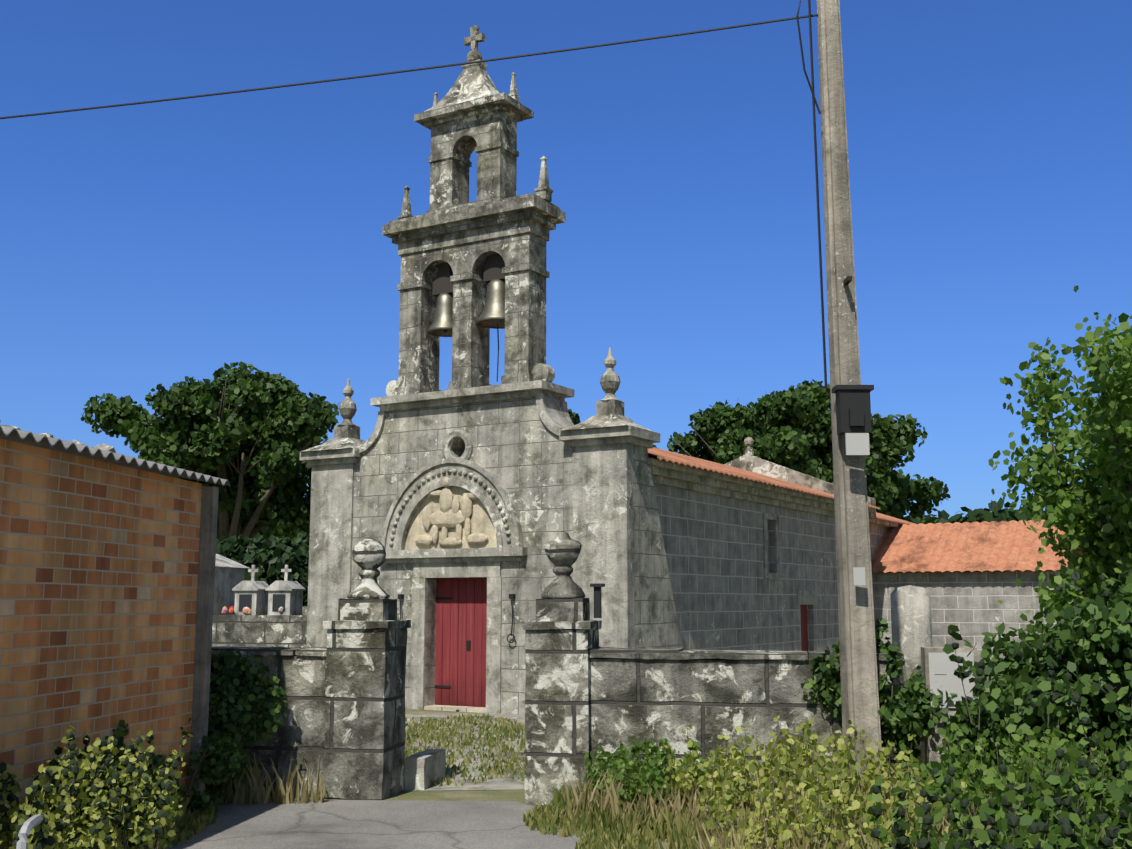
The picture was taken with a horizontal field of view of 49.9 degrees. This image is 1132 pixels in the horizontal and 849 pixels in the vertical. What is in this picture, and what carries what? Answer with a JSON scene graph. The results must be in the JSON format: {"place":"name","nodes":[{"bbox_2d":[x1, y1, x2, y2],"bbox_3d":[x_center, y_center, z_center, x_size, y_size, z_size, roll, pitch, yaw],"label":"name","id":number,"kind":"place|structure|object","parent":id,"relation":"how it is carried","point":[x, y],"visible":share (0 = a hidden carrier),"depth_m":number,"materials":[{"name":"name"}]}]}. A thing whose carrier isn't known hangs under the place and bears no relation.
{"place":"outdoors","nodes":[
{"label":"outdoors","id":0,"kind":"place"},
{"bbox_2d":[0,438,201,848],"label":"brick wall","id":1,"kind":"structure","parent":0,"point":[99,562],"depth_m":8.99,"materials":[{"name":"orange brick"}]},
{"bbox_2d":[0,425,229,485],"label":"shed roof","id":2,"kind":"structure","parent":1,"relation":"on","point":[36,440],"depth_m":9.13,"materials":[{"name":"grey metal"}]},
{"bbox_2d":[0,420,115,452],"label":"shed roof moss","id":3,"kind":"object","parent":2,"relation":"on","point":[103,446],"visible":0.17,"depth_m":9.60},
{"bbox_2d":[188,486,218,810],"bbox_3d":[-3.223,1.968,10.792,0.110,2.840,0.150,-1,-8,7],"label":"shed post","id":4,"kind":"object","parent":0,"point":[205,599],"visible":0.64,"depth_m":10.79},
{"bbox_2d":[81,361,339,541],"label":"oak tree","id":5,"kind":"object","parent":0,"point":[159,438],"depth_m":45.30,"materials":[{"name":"green plant"}]},
{"bbox_2d":[212,614,306,646],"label":"stone wall","id":6,"kind":"structure","parent":0,"point":[262,630],"depth_m":26.82,"materials":[{"name":"stone"}]},
{"bbox_2d":[221,606,283,614],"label":"flowers","id":7,"kind":"object","parent":6,"relation":"on","point":[246,610],"visible":0.54,"depth_m":27.05,"materials":[{"name":"plant"}]},
{"bbox_2d":[213,554,305,614],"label":"cemetery tombs","id":8,"kind":"object","parent":6,"relation":"on","point":[230,584],"visible":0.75,"depth_m":27.43,"materials":[{"name":"white stone"}]},
{"bbox_2d":[239,594,285,610],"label":"niche panels","id":9,"kind":"object","parent":8,"relation":"attached to","point":[245,600],"visible":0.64,"depth_m":27.02,"materials":[{"name":"grey stone"}]},
{"bbox_2d":[166,800,582,848],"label":"road asphalt","id":10,"kind":"structure","parent":0,"point":[368,824],"depth_m":9.84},
{"bbox_2d":[16,814,46,848],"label":"pipe","id":11,"kind":"object","parent":10,"relation":"on","point":[29,824],"visible":0.69,"depth_m":6.43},
{"bbox_2d":[0,725,193,848],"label":"shrub","id":12,"kind":"object","parent":10,"relation":"on","point":[81,822],"depth_m":7.21,"materials":[{"name":"green plant"}]},
{"bbox_2d":[61,720,162,840],"bbox_3d":[-3.460,2.686,8.993,0.669,0.924,1.895,0,-8,-1],"label":"shrub","id":13,"kind":"object","parent":10,"relation":"on","point":[120,734],"visible":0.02,"depth_m":9.30,"materials":[{"name":"green plant"}]},
{"bbox_2d":[113,725,156,767],"bbox_3d":[-3.450,2.697,9.041,0.538,0.856,1.392,0,-8,-1],"label":"shrub","id":14,"kind":"object","parent":10,"relation":"on","point":[154,761],"depth_m":9.44,"materials":[{"name":"green plant"}]},
{"bbox_2d":[173,745,208,801],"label":"ivy stems","id":15,"kind":"object","parent":10,"relation":"on","point":[191,780],"visible":0.31,"depth_m":10.37,"materials":[{"name":"brown plant"}]},
{"bbox_2d":[152,718,247,812],"bbox_3d":[-3.358,2.936,10.460,0.933,0.843,1.250,-5,-10,32],"label":"bush","id":16,"kind":"object","parent":10,"relation":"on","point":[220,760],"depth_m":10.46,"materials":[{"name":"green plant"}]},
{"bbox_2d":[163,800,660,848],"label":"road edge grass","id":17,"kind":"structure","parent":10,"relation":"on","point":[545,819],"depth_m":9.56,"materials":[{"name":"green plant"}]},
{"bbox_2d":[404,749,445,789],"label":"stone block","id":18,"kind":"structure","parent":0,"point":[424,769],"depth_m":11.90,"materials":[{"name":"grey stone"}]},
{"bbox_2d":[405,713,525,786],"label":"path grass","id":19,"kind":"structure","parent":0,"point":[425,731],"depth_m":15.70,"materials":[{"name":"green plant"}]},
{"bbox_2d":[0,0,1131,518],"label":"sky","id":20,"kind":"structure","parent":0,"point":[143,247],"materials":[{"name":"blue"}]},
{"bbox_2d":[213,676,993,848],"bbox_3d":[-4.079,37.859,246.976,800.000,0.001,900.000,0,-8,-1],"label":"ground","id":21,"kind":"structure","parent":0,"point":[517,795],"depth_m":11.49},
{"bbox_2d":[217,525,307,542],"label":"treeline","id":22,"kind":"object","parent":21,"relation":"on","point":[261,534],"depth_m":91.79,"materials":[{"name":"green plant"}]},
{"bbox_2d":[216,531,309,605],"bbox_3d":[-8.099,4.763,32.239,14.252,3.914,3.310,0,-8,-1],"label":"hedge","id":23,"kind":"object","parent":21,"relation":"on","point":[278,558],"depth_m":31.66,"materials":[{"name":"green plant"}]},
{"bbox_2d":[302,606,306,614],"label":"cemetery wall","id":24,"kind":"structure","parent":21,"relation":"on","point":[304,610],"depth_m":30.02,"materials":[{"name":"stone"}]},
{"bbox_2d":[322,598,601,804],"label":"gate pillars","id":25,"kind":"structure","parent":21,"relation":"on","point":[365,718],"depth_m":11.27,"materials":[{"name":"grey stone"}]},
{"bbox_2d":[347,531,585,598],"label":"stone finials","id":26,"kind":"object","parent":25,"relation":"on","point":[562,549],"visible":0.98,"depth_m":11.51,"materials":[{"name":"grey stone"}]},
{"bbox_2d":[590,583,604,617],"bbox_3d":[0.297,1.657,11.427,0.120,0.320,0.160,-1,-8,10],"label":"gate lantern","id":27,"kind":"object","parent":25,"relation":"on","point":[597,601],"visible":1,"depth_m":11.38,"materials":[{"name":"black metal"}]},
{"bbox_2d":[402,713,525,790],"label":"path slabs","id":28,"kind":"structure","parent":21,"relation":"on","point":[503,783],"depth_m":14.26,"materials":[{"name":"stone"}]},
{"bbox_2d":[404,730,525,778],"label":"path edge grass","id":29,"kind":"structure","parent":21,"relation":"on","point":[407,754],"depth_m":13.74,"materials":[{"name":"green plant"}]},
{"bbox_2d":[167,782,936,848],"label":"verge grass","id":30,"kind":"structure","parent":21,"relation":"on","point":[682,831],"depth_m":9.47,"materials":[{"name":"green plant"}]},
{"bbox_2d":[210,646,907,797],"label":"churchyard wall","id":31,"kind":"structure","parent":21,"relation":"on","point":[656,694],"depth_m":10.95,"materials":[{"name":"stone"}]},
{"bbox_2d":[205,649,287,799],"bbox_3d":[-3.475,2.772,11.275,1.842,1.402,0.960,0,-8,-1],"label":"wall ivy","id":32,"kind":"object","parent":31,"relation":"attached to","point":[267,712],"depth_m":11.12,"materials":[{"name":"green plant"}]},
{"bbox_2d":[590,746,697,812],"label":"weed stems","id":33,"kind":"object","parent":21,"relation":"on","point":[638,778],"visible":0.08,"depth_m":10.19,"materials":[{"name":"green plant"}]},
{"bbox_2d":[582,733,726,812],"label":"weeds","id":34,"kind":"object","parent":21,"relation":"on","point":[648,767],"visible":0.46,"depth_m":10.15,"materials":[{"name":"green plant"}]},
{"bbox_2d":[215,754,1117,848],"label":"dry grass verge","id":35,"kind":"structure","parent":21,"relation":"on","point":[259,794],"depth_m":9.72,"materials":[{"name":"green plant"}]},
{"bbox_2d":[673,391,789,456],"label":"branches","id":36,"kind":"object","parent":21,"relation":"on","point":[722,444],"visible":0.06,"depth_m":55.80,"materials":[{"name":"brown plant"}]},
{"bbox_2d":[667,379,831,482],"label":"tree","id":37,"kind":"object","parent":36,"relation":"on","point":[797,435],"depth_m":55.91,"materials":[{"name":"green plant"}]},
{"bbox_2d":[657,715,917,819],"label":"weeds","id":38,"kind":"object","parent":21,"relation":"on","point":[734,754],"visible":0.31,"depth_m":9.80,"materials":[{"name":"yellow plant"}]},
{"bbox_2d":[666,721,911,817],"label":"weed stems","id":39,"kind":"object","parent":21,"relation":"on","point":[776,770],"visible":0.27,"depth_m":9.75,"materials":[{"name":"green plant"}]},
{"bbox_2d":[691,730,968,848],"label":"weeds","id":40,"kind":"object","parent":21,"relation":"on","point":[805,804],"visible":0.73,"depth_m":8.00,"materials":[{"name":"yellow plant"}]},
{"bbox_2d":[705,735,965,848],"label":"weed stems","id":41,"kind":"object","parent":21,"relation":"on","point":[817,806],"visible":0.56,"depth_m":8.05,"materials":[{"name":"green plant"}]},
{"bbox_2d":[817,0,882,785],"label":"utility pole","id":42,"kind":"object","parent":21,"relation":"on","point":[859,681],"visible":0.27,"depth_m":10.71,"materials":[{"name":"concrete"}]},
{"bbox_2d":[0,14,817,118],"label":"overhead wire","id":43,"kind":"object","parent":42,"relation":"attached to","point":[473,62],"visible":0.9,"depth_m":11.82,"materials":[{"name":"grey metal"}]},
{"bbox_2d":[796,0,826,388],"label":"pole cables","id":44,"kind":"object","parent":42,"relation":"attached to","point":[814,101],"visible":1,"depth_m":10.99,"materials":[{"name":"black rubber"}]},
{"bbox_2d":[832,276,873,434],"bbox_3d":[2.490,-0.610,10.611,0.320,1.390,0.240,0,-8,-1],"label":"pole box","id":45,"kind":"object","parent":42,"relation":"attached to","point":[853,409],"visible":0.96,"depth_m":10.46,"materials":[{"name":"grey metal"}]},
{"bbox_2d":[921,647,978,777],"bbox_3d":[3.312,2.634,10.438,0.430,1.420,0.300,-1,-8,10],"label":"utility cabinet","id":46,"kind":"object","parent":21,"relation":"on","point":[933,741],"visible":0.21,"depth_m":10.35,"materials":[{"name":"grey concrete"}]},
{"bbox_2d":[928,653,974,707],"bbox_3d":[3.284,2.176,10.344,0.370,0.460,0.027,-1,-8,10],"label":"meter box door","id":47,"kind":"structure","parent":46,"relation":"attached to","point":[942,667],"depth_m":10.34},
{"bbox_2d":[905,733,1073,825],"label":"weed stems","id":48,"kind":"object","parent":21,"relation":"on","point":[949,764],"visible":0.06,"depth_m":8.89,"materials":[{"name":"green plant"}]},
{"bbox_2d":[876,759,1114,848],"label":"weed stems","id":49,"kind":"object","parent":21,"relation":"on","point":[1015,814],"visible":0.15,"depth_m":6.53,"materials":[{"name":"green plant"}]},
{"bbox_2d":[871,748,1131,848],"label":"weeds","id":50,"kind":"object","parent":49,"relation":"on","point":[1066,824],"visible":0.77,"depth_m":6.36,"materials":[{"name":"green plant"}]},
{"bbox_2d":[865,740,1131,848],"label":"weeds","id":51,"kind":"object","parent":21,"relation":"on","point":[1051,841],"visible":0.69,"depth_m":6.34,"materials":[{"name":"green plant"}]},
{"bbox_2d":[902,497,1098,594],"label":"treeline","id":52,"kind":"object","parent":21,"relation":"on","point":[998,513],"depth_m":93.25,"materials":[{"name":"green plant"}]},
{"bbox_2d":[895,717,1113,830],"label":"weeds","id":53,"kind":"object","parent":21,"relation":"on","point":[957,762],"visible":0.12,"depth_m":8.87,"materials":[{"name":"green plant"}]},
{"bbox_2d":[942,569,1131,811],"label":"hedge","id":54,"kind":"object","parent":21,"relation":"on","point":[1013,679],"visible":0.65,"depth_m":9.20,"materials":[{"name":"green plant"}]},
{"bbox_2d":[943,674,1131,777],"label":"hedge","id":55,"kind":"object","parent":21,"relation":"on","point":[958,719],"visible":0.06,"depth_m":9.46,"materials":[{"name":"green plant"}]},
{"bbox_2d":[948,700,1131,759],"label":"hedge","id":56,"kind":"object","parent":21,"relation":"on","point":[971,725],"visible":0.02,"depth_m":9.62,"materials":[{"name":"green plant"}]},
{"bbox_2d":[952,601,1131,729],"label":"hedge stems","id":57,"kind":"object","parent":21,"relation":"on","point":[1120,670],"visible":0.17,"depth_m":9.34,"materials":[{"name":"brown plant"}]},
{"bbox_2d":[982,703,1131,838],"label":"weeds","id":58,"kind":"object","parent":21,"relation":"on","point":[1109,804],"visible":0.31,"depth_m":7.74,"materials":[{"name":"green plant"}]},
{"bbox_2d":[991,717,1129,842],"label":"dry weed stems","id":59,"kind":"object","parent":21,"relation":"on","point":[1058,767],"visible":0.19,"depth_m":7.72,"materials":[{"name":"brown plant"}]},
{"bbox_2d":[1065,672,1098,747],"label":"leaves","id":60,"kind":"object","parent":21,"relation":"on","point":[1076,697],"visible":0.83,"depth_m":7.77,"materials":[{"name":"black plant"}]},
{"bbox_2d":[1070,684,1104,796],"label":"hedge stems","id":61,"kind":"object","parent":21,"relation":"on","point":[1086,737],"visible":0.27,"depth_m":7.75,"materials":[{"name":"brown plant"}]},
{"bbox_2d":[1062,675,1131,778],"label":"hedge","id":62,"kind":"object","parent":21,"relation":"on","point":[1087,740],"visible":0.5,"depth_m":7.79,"materials":[{"name":"green plant"}]},
{"bbox_2d":[1107,784,1130,838],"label":"leaves","id":63,"kind":"object","parent":21,"relation":"on","point":[1118,794],"visible":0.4,"depth_m":6.47,"materials":[{"name":"green plant"}]},
{"bbox_2d":[1116,793,1131,831],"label":"leaves","id":64,"kind":"object","parent":21,"relation":"on","point":[1123,813],"visible":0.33,"depth_m":6.45,"materials":[{"name":"black plant"}]},
{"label":"tree trunk","id":65,"kind":"object","parent":21,"relation":"on","visible":0},
{"bbox_2d":[568,408,579,424],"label":"tree","id":66,"kind":"object","parent":65,"relation":"attached to","point":[574,417],"depth_m":57.99,"materials":[{"name":"green plant"}]},
{"bbox_2d":[300,25,1088,714],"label":"church","id":67,"kind":"structure","parent":0,"point":[466,495],"depth_m":21.38,"materials":[{"name":"stone"}]},
{"bbox_2d":[845,433,869,584],"bbox_3d":[2.491,0.718,10.363,0.200,1.290,0.103,0,-8,-1],"label":"electrical box","id":68,"kind":"object","parent":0,"point":[856,443],"visible":1,"depth_m":10.38,"materials":[{"name":"grey plastic"}]},
{"bbox_2d":[810,409,950,523],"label":"tree","id":69,"kind":"object","parent":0,"point":[886,488],"depth_m":57.03,"materials":[{"name":"green plant"}]},
{"bbox_2d":[802,617,986,767],"bbox_3d":[2.916,2.537,10.665,1.703,1.687,1.001,0,-8,-1],"label":"ivy","id":70,"kind":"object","parent":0,"point":[890,714],"depth_m":10.45,"materials":[{"name":"green plant"}]},
{"bbox_2d":[890,585,932,767],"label":"pillar","id":71,"kind":"structure","parent":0,"point":[911,626],"depth_m":13.69,"materials":[{"name":"stone"}]},
{"bbox_2d":[988,286,1131,641],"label":"tree","id":72,"kind":"object","parent":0,"point":[1086,498],"depth_m":10.91,"materials":[{"name":"green plant"}]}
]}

